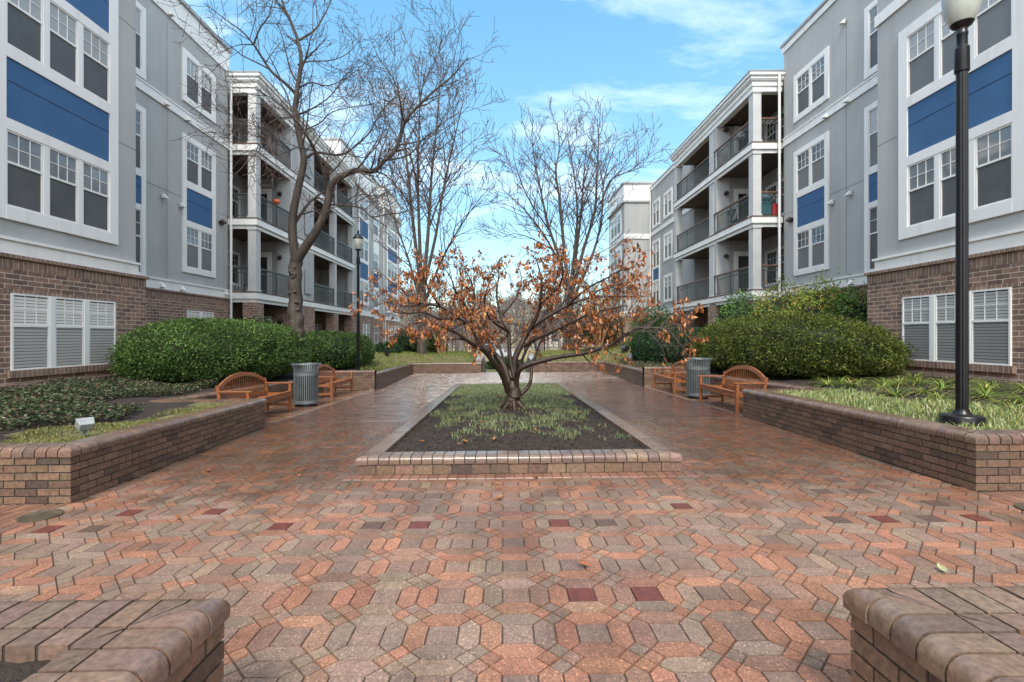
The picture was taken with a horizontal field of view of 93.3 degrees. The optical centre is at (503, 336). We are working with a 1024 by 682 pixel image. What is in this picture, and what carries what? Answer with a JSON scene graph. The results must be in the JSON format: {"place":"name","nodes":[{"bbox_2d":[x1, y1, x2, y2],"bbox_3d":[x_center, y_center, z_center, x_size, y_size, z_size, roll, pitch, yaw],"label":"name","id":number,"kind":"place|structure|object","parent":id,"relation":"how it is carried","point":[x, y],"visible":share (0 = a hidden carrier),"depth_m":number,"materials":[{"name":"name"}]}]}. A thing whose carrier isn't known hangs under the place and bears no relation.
{"place":"outdoors","nodes":[
{"label":"outdoors","id":0,"kind":"place"},
{"bbox_2d":[184,0,823,337],"label":"sky","id":1,"kind":"structure","parent":0,"point":[673,61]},
{"bbox_2d":[0,372,1023,681],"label":"pavement","id":2,"kind":"structure","parent":0,"point":[718,518],"depth_m":3.35,"materials":[{"name":"brick"}]},
{"bbox_2d":[16,509,63,522],"bbox_3d":[-3.950,1.536,4.120,0.300,0.024,0.300,0,0,0],"label":"drain cover","id":3,"kind":"object","parent":2,"relation":"on","point":[37,516],"visible":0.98,"depth_m":4.11,"materials":[{"name":"metal"}]},
{"bbox_2d":[0,598,230,681],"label":"brick planter","id":4,"kind":"object","parent":2,"relation":"on","point":[147,640],"visible":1,"depth_m":1.52,"materials":[{"name":"brick"}]},
{"bbox_2d":[0,378,322,504],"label":"planter wall","id":5,"kind":"structure","parent":2,"relation":"on","point":[54,473],"depth_m":5.13,"materials":[{"name":"brick"}]},
{"bbox_2d":[215,372,293,410],"bbox_3d":[-5.122,1.215,10.050,0.704,0.935,1.876,0,0,0],"label":"park bench","id":6,"kind":"object","parent":2,"relation":"on","point":[270,396],"visible":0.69,"depth_m":10.24,"materials":[{"name":"brown wood"}]},
{"bbox_2d":[290,363,320,406],"bbox_3d":[-4.870,1.196,11.900,0.710,1.048,0.710,0,0,-6],"label":"litter bin","id":7,"kind":"object","parent":2,"relation":"on","point":[305,387],"visible":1,"depth_m":11.69,"materials":[{"name":"grey metal"}]},
{"bbox_2d":[316,364,353,397],"bbox_3d":[-5.162,1.316,14.600,0.704,0.935,1.876,0,0,0],"label":"park bench","id":8,"kind":"object","parent":2,"relation":"on","point":[335,383],"visible":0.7,"depth_m":14.59,"materials":[{"name":"brown wood"}]},
{"bbox_2d":[320,362,480,390],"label":"planter wall","id":9,"kind":"structure","parent":2,"relation":"on","point":[369,379],"depth_m":19.54,"materials":[{"name":"brick"}]},
{"bbox_2d":[355,383,682,474],"bbox_3d":[0.165,1.672,10.615,3.606,0.794,10.606,0,0,0],"label":"planter border","id":10,"kind":"object","parent":2,"relation":"on","point":[651,455],"visible":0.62,"depth_m":5.77,"materials":[{"name":"brick"}]},
{"bbox_2d":[390,391,643,451],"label":"bark mulch","id":11,"kind":"object","parent":10,"relation":"in","point":[566,397],"visible":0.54,"depth_m":6.96,"materials":[{"name":"brown wood"}]},
{"bbox_2d":[344,225,708,410],"bbox_3d":[0.112,-0.100,8.613,5.970,3.495,3.509,0,0,0],"label":"rust leaved tree","id":12,"kind":"object","parent":10,"relation":"in","point":[513,392],"visible":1,"depth_m":8.33,"materials":[{"name":"orange plant"}]},
{"bbox_2d":[428,382,632,444],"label":"ground cover plants","id":13,"kind":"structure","parent":10,"relation":"in","point":[489,389],"depth_m":9.02,"materials":[{"name":"green plant"}]},
{"bbox_2d":[533,361,683,386],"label":"planter wall","id":14,"kind":"structure","parent":2,"relation":"on","point":[643,376],"depth_m":20.49,"materials":[{"name":"brick"}]},
{"bbox_2d":[652,360,690,393],"bbox_3d":[5.112,1.191,14.550,0.704,0.935,1.876,0,0,0],"label":"park bench","id":15,"kind":"object","parent":2,"relation":"on","point":[674,380],"visible":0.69,"depth_m":14.60,"materials":[{"name":"brown wood"}]},
{"bbox_2d":[684,358,712,398],"bbox_3d":[5.050,1.091,12.550,0.710,1.048,0.710,0,0,-23],"label":"litter bin","id":16,"kind":"object","parent":2,"relation":"on","point":[692,381],"visible":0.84,"depth_m":12.35,"materials":[{"name":"grey metal"}]},
{"bbox_2d":[697,365,767,413],"bbox_3d":[4.972,1.106,10.600,0.704,0.935,1.876,0,0,0],"label":"park bench","id":17,"kind":"object","parent":2,"relation":"on","point":[736,393],"visible":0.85,"depth_m":10.56,"materials":[{"name":"brown wood"}]},
{"bbox_2d":[681,371,1023,491],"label":"planter wall","id":18,"kind":"structure","parent":2,"relation":"on","point":[981,460],"depth_m":5.40,"materials":[{"name":"brick"}]},
{"bbox_2d":[842,586,1023,681],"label":"brick planter","id":19,"kind":"object","parent":2,"relation":"on","point":[938,634],"visible":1,"depth_m":1.55,"materials":[{"name":"brick"}]},
{"bbox_2d":[0,346,1023,442],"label":"bed soil","id":20,"kind":"structure","parent":0,"point":[151,409],"depth_m":8.43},
{"bbox_2d":[0,419,117,442],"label":"bark mulch","id":21,"kind":"object","parent":20,"relation":"on","point":[23,429],"visible":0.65,"depth_m":5.52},
{"bbox_2d":[0,375,229,429],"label":"ivy ground cover","id":22,"kind":"object","parent":20,"relation":"on","point":[10,397],"visible":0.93,"depth_m":7.73,"materials":[{"name":"green plant"}]},
{"bbox_2d":[5,402,233,442],"bbox_3d":[-4.850,1.117,6.656,1.112,0.168,3.877,0,0,0],"label":"grass strip","id":23,"kind":"object","parent":20,"relation":"on","point":[49,440],"depth_m":5.68,"materials":[{"name":"green plant"}]},
{"bbox_2d":[75,417,94,436],"bbox_3d":[-4.739,1.052,5.471,0.152,0.255,0.163,0,0,35],"label":"ground floodlight","id":24,"kind":"object","parent":23,"relation":"on","point":[83,425],"visible":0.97,"depth_m":5.44,"materials":[{"name":"silver metal"}]},
{"bbox_2d":[104,316,312,383],"bbox_3d":[-7.705,0.369,13.451,3.743,1.805,6.228,0,0,0],"label":"clipped hedge","id":25,"kind":"object","parent":20,"relation":"on","point":[186,349],"visible":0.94,"depth_m":11.29,"materials":[{"name":"green plant"}]},
{"bbox_2d":[157,0,507,350],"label":"bare tree","id":26,"kind":"object","parent":20,"relation":"on","point":[295,302],"visible":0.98,"depth_m":14.30,"materials":[{"name":"brown plant"}]},
{"bbox_2d":[296,367,377,371],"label":"bark mulch","id":27,"kind":"object","parent":20,"relation":"on","point":[340,369],"visible":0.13,"depth_m":19.89,"materials":[{"name":"brown wood"}]},
{"bbox_2d":[353,230,363,369],"bbox_3d":[-5.270,-1.203,17.500,0.400,5.310,0.400,0,0,-17],"label":"lamp post","id":28,"kind":"object","parent":27,"relation":"on","point":[358,238],"visible":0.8,"depth_m":17.45,"materials":[{"name":"metal"}]},
{"bbox_2d":[304,330,375,369],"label":"clipped hedge","id":29,"kind":"object","parent":20,"relation":"on","point":[335,349],"visible":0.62,"depth_m":19.62,"materials":[{"name":"green plant"}]},
{"bbox_2d":[374,341,404,353],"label":"leafy shrub","id":30,"kind":"object","parent":20,"relation":"on","point":[381,347],"visible":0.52,"depth_m":29.61,"materials":[{"name":"green plant"}]},
{"bbox_2d":[393,327,427,351],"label":"leafy shrub","id":31,"kind":"object","parent":20,"relation":"on","point":[403,341],"visible":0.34,"depth_m":32.45,"materials":[{"name":"green plant"}]},
{"bbox_2d":[356,349,475,370],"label":"lawn","id":32,"kind":"structure","parent":20,"relation":"on","point":[428,354],"depth_m":27.99,"materials":[{"name":"green plant"}]},
{"bbox_2d":[350,15,523,354],"bbox_3d":[-4.060,-9.165,30.210,11.043,21.571,7.792,0,0,7],"label":"bare tree","id":33,"kind":"object","parent":20,"relation":"on","point":[421,346],"visible":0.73,"depth_m":29.73,"materials":[{"name":"brown plant"}]},
{"bbox_2d":[426,332,448,352],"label":"leafy shrub","id":34,"kind":"object","parent":20,"relation":"on","point":[431,347],"visible":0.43,"depth_m":33.13,"materials":[{"name":"green plant"}]},
{"bbox_2d":[416,277,459,352],"bbox_3d":[-4.047,-1.319,31.528,2.841,5.277,2.863,0,0,41],"label":"crape myrtle","id":35,"kind":"object","parent":20,"relation":"on","point":[438,350],"visible":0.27,"depth_m":31.33,"materials":[{"name":"beige plant"}]},
{"bbox_2d":[473,92,675,350],"bbox_3d":[5.086,-8.193,34.950,14.794,20.164,8.262,0,0,0],"label":"bare tree","id":36,"kind":"object","parent":20,"relation":"on","point":[577,236],"visible":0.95,"depth_m":34.80,"materials":[{"name":"brown plant"}]},
{"bbox_2d":[536,343,630,362],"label":"lawn","id":37,"kind":"structure","parent":20,"relation":"on","point":[556,352],"depth_m":29.42,"materials":[{"name":"green plant"}]},
{"bbox_2d":[564,294,628,348],"bbox_3d":[6.513,-1.081,32.839,4.931,3.939,2.893,0,0,0],"label":"leafy shrub","id":38,"kind":"object","parent":20,"relation":"on","point":[585,333],"visible":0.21,"depth_m":32.46,"materials":[{"name":"green plant"}]},
{"bbox_2d":[569,270,625,350],"bbox_3d":[6.185,-1.486,30.413,3.601,5.121,3.756,0,0,29],"label":"crape myrtle","id":39,"kind":"object","parent":20,"relation":"on","point":[604,331],"visible":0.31,"depth_m":30.14,"materials":[{"name":"beige plant"}]},
{"bbox_2d":[579,271,645,347],"bbox_3d":[7.179,-1.871,33.316,4.340,5.595,3.560,0,0,0],"label":"crape myrtle","id":40,"kind":"object","parent":20,"relation":"on","point":[625,317],"visible":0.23,"depth_m":32.74,"materials":[{"name":"beige plant"}]},
{"bbox_2d":[623,301,677,346],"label":"leafy shrub","id":41,"kind":"object","parent":20,"relation":"on","point":[658,322],"visible":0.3,"depth_m":28.91,"materials":[{"name":"green plant"}]},
{"bbox_2d":[619,357,685,369],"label":"ground cover","id":42,"kind":"object","parent":20,"relation":"on","point":[640,363],"visible":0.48,"depth_m":20.17,"materials":[{"name":"green plant"}]},
{"bbox_2d":[629,326,702,364],"bbox_3d":[8.017,0.458,22.248,3.797,1.908,7.893,0,0,0],"label":"clipped hedge","id":43,"kind":"object","parent":20,"relation":"on","point":[646,346],"visible":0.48,"depth_m":20.37,"materials":[{"name":"green plant"}]},
{"bbox_2d":[712,288,764,324],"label":"feathery shrub","id":44,"kind":"object","parent":20,"relation":"on","point":[740,310],"visible":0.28,"depth_m":17.80,"materials":[{"name":"green plant"}]},
{"bbox_2d":[743,273,804,317],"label":"feathery shrub","id":45,"kind":"object","parent":20,"relation":"on","point":[777,303],"visible":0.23,"depth_m":16.71,"materials":[{"name":"green plant"}]},
{"bbox_2d":[689,311,918,378],"bbox_3d":[7.929,0.243,14.011,4.215,1.897,7.678,0,0,0],"label":"clipped hedge","id":46,"kind":"object","parent":20,"relation":"on","point":[799,345],"visible":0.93,"depth_m":11.45,"materials":[{"name":"green plant"}]},
{"bbox_2d":[779,266,860,316],"bbox_3d":[10.133,-0.624,15.445,2.651,3.207,2.953,0,0,0],"label":"feathery shrub","id":47,"kind":"object","parent":20,"relation":"on","point":[811,304],"visible":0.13,"depth_m":15.25,"materials":[{"name":"green plant"}]},
{"bbox_2d":[818,274,866,322],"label":"feathery shrub","id":48,"kind":"object","parent":20,"relation":"on","point":[852,308],"visible":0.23,"depth_m":14.13,"materials":[{"name":"green plant"}]},
{"bbox_2d":[773,387,1023,429],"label":"pale grass","id":49,"kind":"structure","parent":20,"relation":"on","point":[852,397],"depth_m":6.50,"materials":[{"name":"green plant"}]},
{"bbox_2d":[778,374,1023,419],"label":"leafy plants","id":50,"kind":"object","parent":20,"relation":"on","point":[917,388],"visible":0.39,"depth_m":8.76,"materials":[{"name":"green plant"}]},
{"bbox_2d":[822,377,865,390],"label":"lilyturf clump","id":51,"kind":"object","parent":50,"relation":"on","point":[850,384],"visible":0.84,"depth_m":9.19,"materials":[{"name":"green plant"}]},
{"bbox_2d":[861,383,923,398],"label":"lilyturf clump","id":52,"kind":"object","parent":50,"relation":"on","point":[891,392],"visible":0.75,"depth_m":8.14,"materials":[{"name":"green plant"}]},
{"bbox_2d":[893,384,953,395],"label":"lilyturf clump","id":53,"kind":"object","parent":50,"relation":"on","point":[921,390],"visible":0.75,"depth_m":7.96,"materials":[{"name":"green plant"}]},
{"bbox_2d":[913,389,978,400],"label":"lilyturf clump","id":54,"kind":"object","parent":50,"relation":"on","point":[938,396],"visible":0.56,"depth_m":7.30,"materials":[{"name":"green plant"}]},
{"bbox_2d":[950,378,1004,391],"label":"lilyturf clump","id":55,"kind":"object","parent":50,"relation":"on","point":[984,386],"visible":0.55,"depth_m":8.01,"materials":[{"name":"green plant"}]},
{"bbox_2d":[947,386,1010,400],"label":"lilyturf clump","id":56,"kind":"object","parent":50,"relation":"on","point":[982,395],"visible":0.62,"depth_m":7.24,"materials":[{"name":"green plant"}]},
{"bbox_2d":[938,0,986,427],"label":"lamp post","id":57,"kind":"object","parent":20,"relation":"on","point":[959,16],"visible":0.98,"depth_m":5.44,"materials":[{"name":"black metal"}]},
{"bbox_2d":[446,340,594,360],"bbox_3d":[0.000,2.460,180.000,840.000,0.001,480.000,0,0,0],"label":"ground","id":58,"kind":"structure","parent":0,"point":[521,353],"depth_m":83.43,"materials":[{"name":"green plant"}]},
{"bbox_2d":[0,0,401,389],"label":"apartment building","id":59,"kind":"structure","parent":58,"relation":"on","point":[121,211],"depth_m":15.08,"materials":[{"name":"grey paint"}]},
{"bbox_2d":[7,129,109,231],"bbox_3d":[-9.479,-3.220,10.390,0.042,1.460,2.420,0,0,0],"label":"window","id":60,"kind":"structure","parent":59,"relation":"in","point":[43,179],"depth_m":10.22,"materials":[{"name":"white glass"}]},
{"bbox_2d":[7,0,109,103],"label":"window","id":61,"kind":"structure","parent":59,"relation":"in","point":[41,30],"depth_m":10.34,"materials":[{"name":"white glass"}]},
{"bbox_2d":[10,293,115,370],"bbox_3d":[-9.429,-0.085,10.490,0.042,1.490,2.480,0,0,0],"label":"window","id":62,"kind":"structure","parent":59,"relation":"in","point":[46,331],"depth_m":10.26,"materials":[{"name":"white"}]},
{"bbox_2d":[136,209,140,272],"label":"window","id":63,"kind":"structure","parent":59,"relation":"in","point":[138,212],"depth_m":15.06,"materials":[{"name":"white glass"}]},
{"bbox_2d":[136,109,140,169],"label":"window","id":64,"kind":"structure","parent":59,"relation":"in","point":[138,114],"depth_m":15.06,"materials":[{"name":"white glass"}]},
{"bbox_2d":[136,0,145,79],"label":"window","id":65,"kind":"structure","parent":59,"relation":"in","point":[140,10],"depth_m":15.12,"materials":[{"name":"white glass"}]},
{"bbox_2d":[182,47,215,123],"bbox_3d":[-11.373,-9.315,18.075,0.055,1.870,1.950,0,0,0],"label":"window","id":66,"kind":"structure","parent":59,"relation":"in","point":[188,60],"depth_m":17.96,"materials":[{"name":"white glass"}]},
{"bbox_2d":[187,226,211,271],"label":"window","id":67,"kind":"structure","parent":59,"relation":"in","point":[199,243],"depth_m":18.03,"materials":[{"name":"white glass"}]},
{"bbox_2d":[187,141,211,192],"bbox_3d":[-11.379,-6.295,18.075,0.042,1.450,1.550,0,0,0],"label":"window","id":68,"kind":"structure","parent":59,"relation":"in","point":[199,166],"depth_m":18.03,"materials":[{"name":"white glass"}]},
{"bbox_2d":[187,310,213,319],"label":"window","id":69,"kind":"structure","parent":59,"relation":"in","point":[198,314],"depth_m":17.99,"materials":[{"name":"white"}]},
{"bbox_2d":[228,249,239,286],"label":"window","id":70,"kind":"structure","parent":59,"relation":"in","point":[235,255],"depth_m":22.60,"materials":[{"name":"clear glass"}]},
{"bbox_2d":[228,182,239,216],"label":"window","id":71,"kind":"structure","parent":59,"relation":"in","point":[235,189],"depth_m":22.60,"materials":[{"name":"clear glass"}]},
{"bbox_2d":[261,252,271,293],"bbox_3d":[-11.800,-2.960,23.380,1.100,2.200,0.040,0,0,0],"label":"door","id":72,"kind":"structure","parent":59,"relation":"in","point":[266,257],"depth_m":23.39,"materials":[{"name":"glass"}]},
{"bbox_2d":[261,189,271,223],"bbox_3d":[-11.800,-6.020,23.380,1.100,2.200,0.040,0,0,0],"label":"door","id":73,"kind":"structure","parent":59,"relation":"in","point":[268,195],"depth_m":23.37,"materials":[{"name":"glass"}]},
{"bbox_2d":[360,281,367,302],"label":"window","id":74,"kind":"structure","parent":59,"relation":"in","point":[362,289],"depth_m":35.26,"materials":[{"name":"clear glass"}]},
{"bbox_2d":[360,240,367,261],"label":"window","id":75,"kind":"structure","parent":59,"relation":"in","point":[364,251],"depth_m":35.53,"materials":[{"name":"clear glass"}]},
{"bbox_2d":[360,197,367,220],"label":"window","id":76,"kind":"structure","parent":59,"relation":"in","point":[365,205],"depth_m":35.39,"materials":[{"name":"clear glass"}]},
{"bbox_2d":[388,262,396,280],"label":"window","id":77,"kind":"structure","parent":59,"relation":"in","point":[392,270],"depth_m":47.28,"materials":[{"name":"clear glass"}]},
{"bbox_2d":[399,274,415,329],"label":"bare tree","id":78,"kind":"object","parent":58,"relation":"on","point":[406,320],"visible":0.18,"depth_m":85.40,"materials":[{"name":"brown plant"}]},
{"bbox_2d":[436,259,488,350],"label":"bare tree","id":79,"kind":"object","parent":58,"relation":"on","point":[457,341],"visible":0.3,"depth_m":44.94,"materials":[{"name":"brown plant"}]},
{"bbox_2d":[399,288,605,346],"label":"woods","id":80,"kind":"object","parent":58,"relation":"on","point":[527,309],"visible":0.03,"depth_m":102.26,"materials":[{"name":"brown plant"}]},
{"bbox_2d":[497,294,510,351],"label":"bare tree","id":81,"kind":"object","parent":58,"relation":"on","point":[505,346],"visible":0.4,"depth_m":72.94,"materials":[{"name":"brown plant"}]},
{"bbox_2d":[486,356,523,368],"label":"leafy shrub","id":82,"kind":"object","parent":58,"relation":"on","point":[489,364],"visible":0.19,"depth_m":35.73,"materials":[{"name":"green plant"}]},
{"bbox_2d":[504,272,526,349],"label":"bare tree","id":83,"kind":"object","parent":58,"relation":"on","point":[516,317],"visible":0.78,"depth_m":66.02,"materials":[{"name":"brown plant"}]},
{"bbox_2d":[543,272,575,349],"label":"bare tree","id":84,"kind":"object","parent":58,"relation":"on","point":[559,344],"visible":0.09,"depth_m":69.79,"materials":[{"name":"brown plant"}]},
{"bbox_2d":[542,236,588,349],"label":"bare tree","id":85,"kind":"object","parent":58,"relation":"on","point":[563,341],"visible":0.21,"depth_m":45.82,"materials":[{"name":"brown plant"}]},
{"bbox_2d":[607,0,1023,384],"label":"apartment building","id":86,"kind":"structure","parent":58,"relation":"on","point":[842,153],"depth_m":15.38,"materials":[{"name":"grey paint"}]},
{"bbox_2d":[610,210,620,243],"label":"window","id":87,"kind":"structure","parent":86,"relation":"in","point":[615,233],"depth_m":40.91,"materials":[{"name":"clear glass"}]},
{"bbox_2d":[653,281,658,302],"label":"window","id":88,"kind":"structure","parent":86,"relation":"in","point":[656,284],"depth_m":36.61,"materials":[{"name":"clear glass"}]},
{"bbox_2d":[653,241,658,267],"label":"window","id":89,"kind":"structure","parent":86,"relation":"in","point":[656,245],"depth_m":36.61,"materials":[{"name":"clear glass"}]},
{"bbox_2d":[652,196,659,228],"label":"window","id":90,"kind":"structure","parent":86,"relation":"in","point":[656,204],"depth_m":36.61,"materials":[{"name":"clear glass"}]},
{"bbox_2d":[663,272,672,302],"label":"window","id":91,"kind":"structure","parent":86,"relation":"in","point":[667,279],"depth_m":33.96,"materials":[{"name":"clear glass"}]},
{"bbox_2d":[663,230,672,261],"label":"window","id":92,"kind":"structure","parent":86,"relation":"in","point":[668,237],"depth_m":33.96,"materials":[{"name":"clear glass"}]},
{"bbox_2d":[663,187,672,219],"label":"window","id":93,"kind":"structure","parent":86,"relation":"in","point":[668,195],"depth_m":33.96,"materials":[{"name":"clear glass"}]},
{"bbox_2d":[734,126,747,153],"bbox_3d":[11.850,-9.200,23.680,1.100,2.200,0.040,0,0,0],"label":"door","id":94,"kind":"structure","parent":86,"relation":"in","point":[736,128],"depth_m":23.68,"materials":[{"name":"grey glass"}]},
{"bbox_2d":[734,251,748,291],"bbox_3d":[11.850,-3.060,23.680,1.100,2.200,0.040,0,0,0],"label":"door","id":95,"kind":"structure","parent":86,"relation":"in","point":[741,258],"depth_m":23.69,"materials":[{"name":"grey glass"}]},
{"bbox_2d":[734,189,748,219],"bbox_3d":[11.850,-6.120,23.680,1.100,2.200,0.040,0,0,0],"label":"door","id":96,"kind":"structure","parent":86,"relation":"in","point":[738,193],"depth_m":23.69,"materials":[{"name":"grey glass"}]},
{"bbox_2d":[762,194,771,214],"bbox_3d":[11.000,-5.520,20.750,0.600,1.000,0.840,0,0,0],"label":"covered grill","id":97,"kind":"object","parent":86,"relation":"on","point":[766,206],"visible":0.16,"depth_m":20.33,"materials":[{"name":"teal fabric"}]},
{"bbox_2d":[765,246,783,286],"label":"window","id":98,"kind":"structure","parent":86,"relation":"in","point":[771,256],"depth_m":22.59,"materials":[{"name":"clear glass"}]},
{"bbox_2d":[765,178,783,214],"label":"window","id":99,"kind":"structure","parent":86,"relation":"in","point":[773,187],"depth_m":22.23,"materials":[{"name":"clear glass"}]},
{"bbox_2d":[765,109,783,139],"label":"window","id":100,"kind":"structure","parent":86,"relation":"in","point":[769,128],"depth_m":22.55,"materials":[{"name":"clear glass"}]},
{"bbox_2d":[797,224,823,269],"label":"window","id":101,"kind":"structure","parent":86,"relation":"in","point":[810,243],"depth_m":18.19,"materials":[{"name":"clear glass"}]},
{"bbox_2d":[797,139,823,191],"bbox_3d":[11.579,-6.395,18.225,0.042,1.450,1.650,0,0,0],"label":"window","id":102,"kind":"structure","parent":86,"relation":"in","point":[810,163],"depth_m":18.19,"materials":[{"name":"clear glass"}]},
{"bbox_2d":[793,46,828,123],"bbox_3d":[11.572,-9.415,18.225,0.055,1.870,2.050,0,0,0],"label":"window","id":103,"kind":"structure","parent":86,"relation":"in","point":[811,83],"depth_m":18.15,"materials":[{"name":"clear glass"}]},
{"bbox_2d":[864,0,876,79],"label":"window","id":104,"kind":"structure","parent":86,"relation":"in","point":[870,33],"depth_m":15.26,"materials":[{"name":"clear glass"}]},
{"bbox_2d":[869,206,876,269],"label":"window","id":105,"kind":"structure","parent":86,"relation":"in","point":[873,210],"depth_m":15.18,"materials":[{"name":"clear glass"}]},
{"bbox_2d":[869,107,876,167],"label":"window","id":106,"kind":"structure","parent":86,"relation":"in","point":[872,113],"depth_m":15.13,"materials":[{"name":"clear glass"}]},
{"bbox_2d":[902,287,1011,365],"bbox_3d":[9.579,-0.185,10.360,0.042,1.490,2.480,0,0,0],"label":"window","id":107,"kind":"structure","parent":86,"relation":"in","point":[928,321],"depth_m":10.27,"materials":[{"name":"grey"}]},
{"bbox_2d":[908,122,1011,226],"bbox_3d":[9.629,-3.320,10.310,0.042,1.460,2.380,0,0,0],"label":"window","id":108,"kind":"structure","parent":86,"relation":"in","point":[931,180],"depth_m":9.96,"materials":[{"name":"white glass"}]},
{"bbox_2d":[908,0,1011,96],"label":"window","id":109,"kind":"structure","parent":86,"relation":"in","point":[931,48],"depth_m":10.56,"materials":[{"name":"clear glass"}]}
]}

